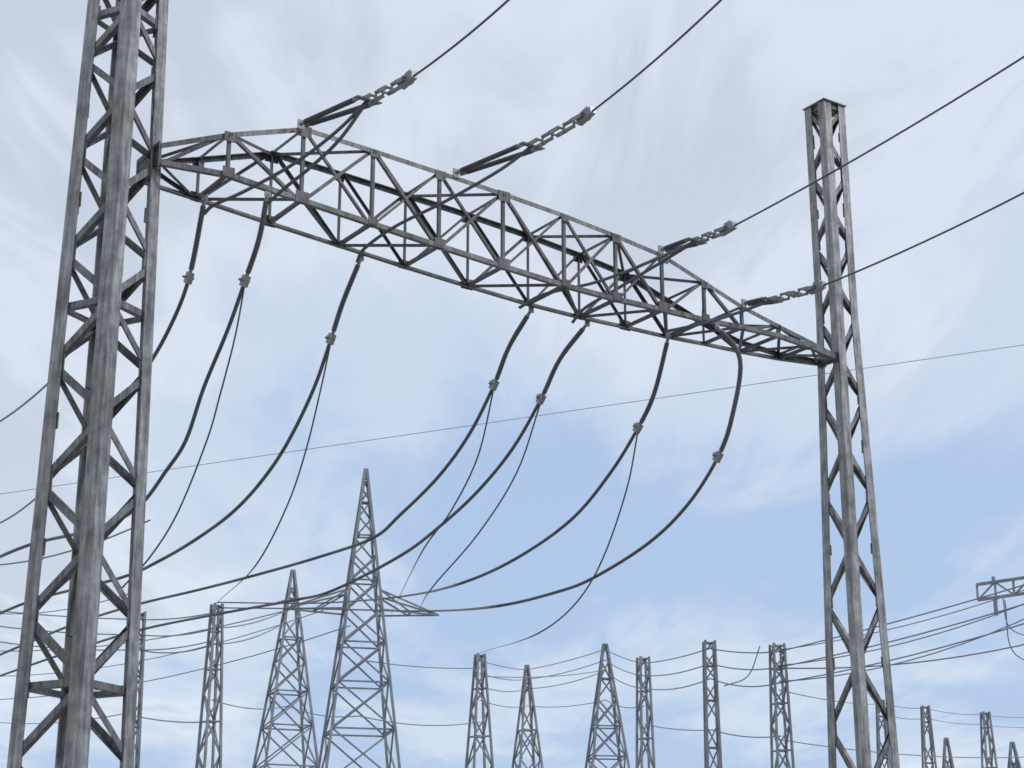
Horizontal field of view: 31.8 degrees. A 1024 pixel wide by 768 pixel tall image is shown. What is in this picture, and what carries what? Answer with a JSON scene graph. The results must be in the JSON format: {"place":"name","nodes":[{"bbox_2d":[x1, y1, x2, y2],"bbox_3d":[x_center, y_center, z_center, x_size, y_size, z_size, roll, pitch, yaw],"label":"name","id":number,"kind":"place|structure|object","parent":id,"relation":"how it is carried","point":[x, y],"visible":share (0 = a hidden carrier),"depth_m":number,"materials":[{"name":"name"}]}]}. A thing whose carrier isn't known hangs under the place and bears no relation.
{"place":"outdoors","nodes":[
{"label":"outdoors","id":0,"kind":"place"},
{"bbox_2d":[7,0,168,767],"bbox_3d":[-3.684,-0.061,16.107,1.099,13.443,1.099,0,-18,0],"label":"gantry column","id":1,"kind":"structure","parent":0,"point":[81,571],"depth_m":15.91,"materials":[{"name":"grey metal"}]},
{"bbox_2d":[136,126,837,368],"bbox_3d":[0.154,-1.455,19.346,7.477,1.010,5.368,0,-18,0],"label":"gantry beam","id":2,"kind":"structure","parent":1,"relation":"attached to","point":[435,242],"depth_m":18.93,"materials":[{"name":"grey metal"}]},
{"bbox_2d":[182,69,825,462],"bbox_3d":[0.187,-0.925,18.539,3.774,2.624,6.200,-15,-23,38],"label":"conductor fittings","id":3,"kind":"object","parent":2,"relation":"attached to","point":[580,119],"visible":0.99,"depth_m":17.61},
{"bbox_2d":[188,97,772,451],"bbox_3d":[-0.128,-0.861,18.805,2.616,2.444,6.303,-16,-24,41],"label":"insulators","id":4,"kind":"object","parent":3,"relation":"attached to","point":[322,117],"visible":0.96,"depth_m":18.65,"materials":[{"name":"black ceramic"}]},
{"bbox_2d":[0,0,1023,676],"bbox_3d":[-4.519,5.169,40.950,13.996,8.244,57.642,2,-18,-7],"label":"conductors","id":5,"kind":"object","parent":2,"relation":"attached to","point":[352,118],"visible":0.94,"depth_m":19.93,"materials":[{"name":"metal"}]},
{"bbox_2d":[0,383,1023,757],"bbox_3d":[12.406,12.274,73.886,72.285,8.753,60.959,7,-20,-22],"label":"power lines","id":6,"kind":"object","parent":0,"point":[1004,611],"visible":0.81,"depth_m":58.38,"materials":[{"name":"grey metal"}]},
{"bbox_2d":[2,345,1021,493],"bbox_3d":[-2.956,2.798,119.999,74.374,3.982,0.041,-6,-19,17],"label":"line","id":7,"kind":"object","parent":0,"point":[551,413],"visible":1,"depth_m":118.28,"materials":[{"name":"metal"}]},
{"bbox_2d":[0,0,1023,767],"label":"sky","id":8,"kind":"structure","parent":0,"point":[712,133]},
{"bbox_2d":[511,665,542,767],"bbox_3d":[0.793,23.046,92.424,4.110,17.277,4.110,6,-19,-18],"label":"tower","id":9,"kind":"structure","parent":0,"point":[521,712],"depth_m":94.11,"materials":[{"name":"grey metal"}]},
{"bbox_2d":[585,643,629,767],"bbox_3d":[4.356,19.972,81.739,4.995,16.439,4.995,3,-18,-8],"label":"tower","id":10,"kind":"structure","parent":0,"point":[597,702],"depth_m":83.26,"materials":[{"name":"grey metal"}]},
{"bbox_2d":[802,98,899,767],"bbox_3d":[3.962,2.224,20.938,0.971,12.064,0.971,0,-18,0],"label":"gantry column","id":11,"kind":"structure","parent":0,"point":[821,113],"depth_m":21.25,"materials":[{"name":"grey metal"}]},
{"bbox_2d":[942,738,954,767],"bbox_3d":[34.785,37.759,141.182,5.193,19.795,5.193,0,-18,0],"label":"tower","id":12,"kind":"structure","parent":0,"point":[947,744],"depth_m":143.76,"materials":[{"name":"grey metal"}]},
{"bbox_2d":[976,576,1023,615],"bbox_3d":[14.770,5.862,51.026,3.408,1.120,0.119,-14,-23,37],"label":"gantry","id":13,"kind":"object","parent":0,"point":[994,582],"visible":0.94,"depth_m":51.62,"materials":[{"name":"grey metal"}]},
{"bbox_2d":[1007,741,1020,767],"bbox_3d":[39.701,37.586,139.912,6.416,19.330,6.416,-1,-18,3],"label":"tower","id":14,"kind":"structure","parent":0,"point":[1015,764],"depth_m":142.38,"materials":[{"name":"grey metal"}]},
{"label":"ground","id":15,"kind":"structure","parent":0,"visible":0},
{"bbox_2d":[134,611,146,767],"bbox_3d":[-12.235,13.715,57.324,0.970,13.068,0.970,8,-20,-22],"label":"post","id":16,"kind":"object","parent":15,"relation":"on","point":[139,708],"visible":0.4,"depth_m":58.45,"materials":[{"name":"grey metal"}]},
{"bbox_2d":[195,603,223,767],"bbox_3d":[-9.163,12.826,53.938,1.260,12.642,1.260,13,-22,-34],"label":"post","id":17,"kind":"object","parent":15,"relation":"on","point":[218,656],"visible":0.96,"depth_m":55.02,"materials":[{"name":"grey metal"}]},
{"bbox_2d":[252,569,318,767],"bbox_3d":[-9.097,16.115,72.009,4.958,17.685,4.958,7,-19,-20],"label":"tower","id":18,"kind":"structure","parent":15,"relation":"on","point":[298,638],"depth_m":73.26,"materials":[{"name":"grey metal"}]},
{"bbox_2d":[284,468,438,767],"bbox_3d":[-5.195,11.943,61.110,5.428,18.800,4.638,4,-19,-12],"label":"tower","id":19,"kind":"structure","parent":15,"relation":"on","point":[375,580],"depth_m":62.17,"materials":[{"name":"grey metal"}]},
{"bbox_2d":[465,653,493,767],"bbox_3d":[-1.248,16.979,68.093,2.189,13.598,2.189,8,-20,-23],"label":"post","id":20,"kind":"object","parent":15,"relation":"on","point":[474,702],"visible":1,"depth_m":69.45,"materials":[{"name":"grey metal"}]},
{"bbox_2d":[636,656,655,767],"bbox_3d":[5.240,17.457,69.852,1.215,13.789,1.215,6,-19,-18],"label":"post","id":21,"kind":"object","parent":15,"relation":"on","point":[649,719],"visible":1,"depth_m":71.22,"materials":[{"name":"grey metal"}]},
{"bbox_2d":[702,640,721,767],"bbox_3d":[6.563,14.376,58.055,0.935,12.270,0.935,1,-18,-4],"label":"post","id":22,"kind":"object","parent":15,"relation":"on","point":[706,701],"visible":1,"depth_m":59.22,"materials":[{"name":"grey metal"}]},
{"bbox_2d":[768,642,794,767],"bbox_3d":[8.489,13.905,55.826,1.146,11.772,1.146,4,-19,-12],"label":"post","id":23,"kind":"object","parent":15,"relation":"on","point":[772,680],"visible":1,"depth_m":56.96,"materials":[{"name":"grey metal"}]},
{"bbox_2d":[875,699,891,767],"bbox_3d":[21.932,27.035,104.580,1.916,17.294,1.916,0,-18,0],"label":"post","id":24,"kind":"object","parent":15,"relation":"on","point":[878,741],"visible":0.56,"depth_m":106.60,"materials":[{"name":"grey metal"}]},
{"bbox_2d":[920,705,936,767],"bbox_3d":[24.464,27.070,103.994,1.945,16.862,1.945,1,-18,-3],"label":"post","id":25,"kind":"object","parent":15,"relation":"on","point":[929,729],"visible":1,"depth_m":105.98,"materials":[{"name":"grey metal"}]},
{"bbox_2d":[980,711,997,767],"bbox_3d":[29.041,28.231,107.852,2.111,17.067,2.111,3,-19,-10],"label":"post","id":26,"kind":"object","parent":15,"relation":"on","point":[985,734],"visible":0.98,"depth_m":109.93,"materials":[{"name":"grey metal"}]}
]}

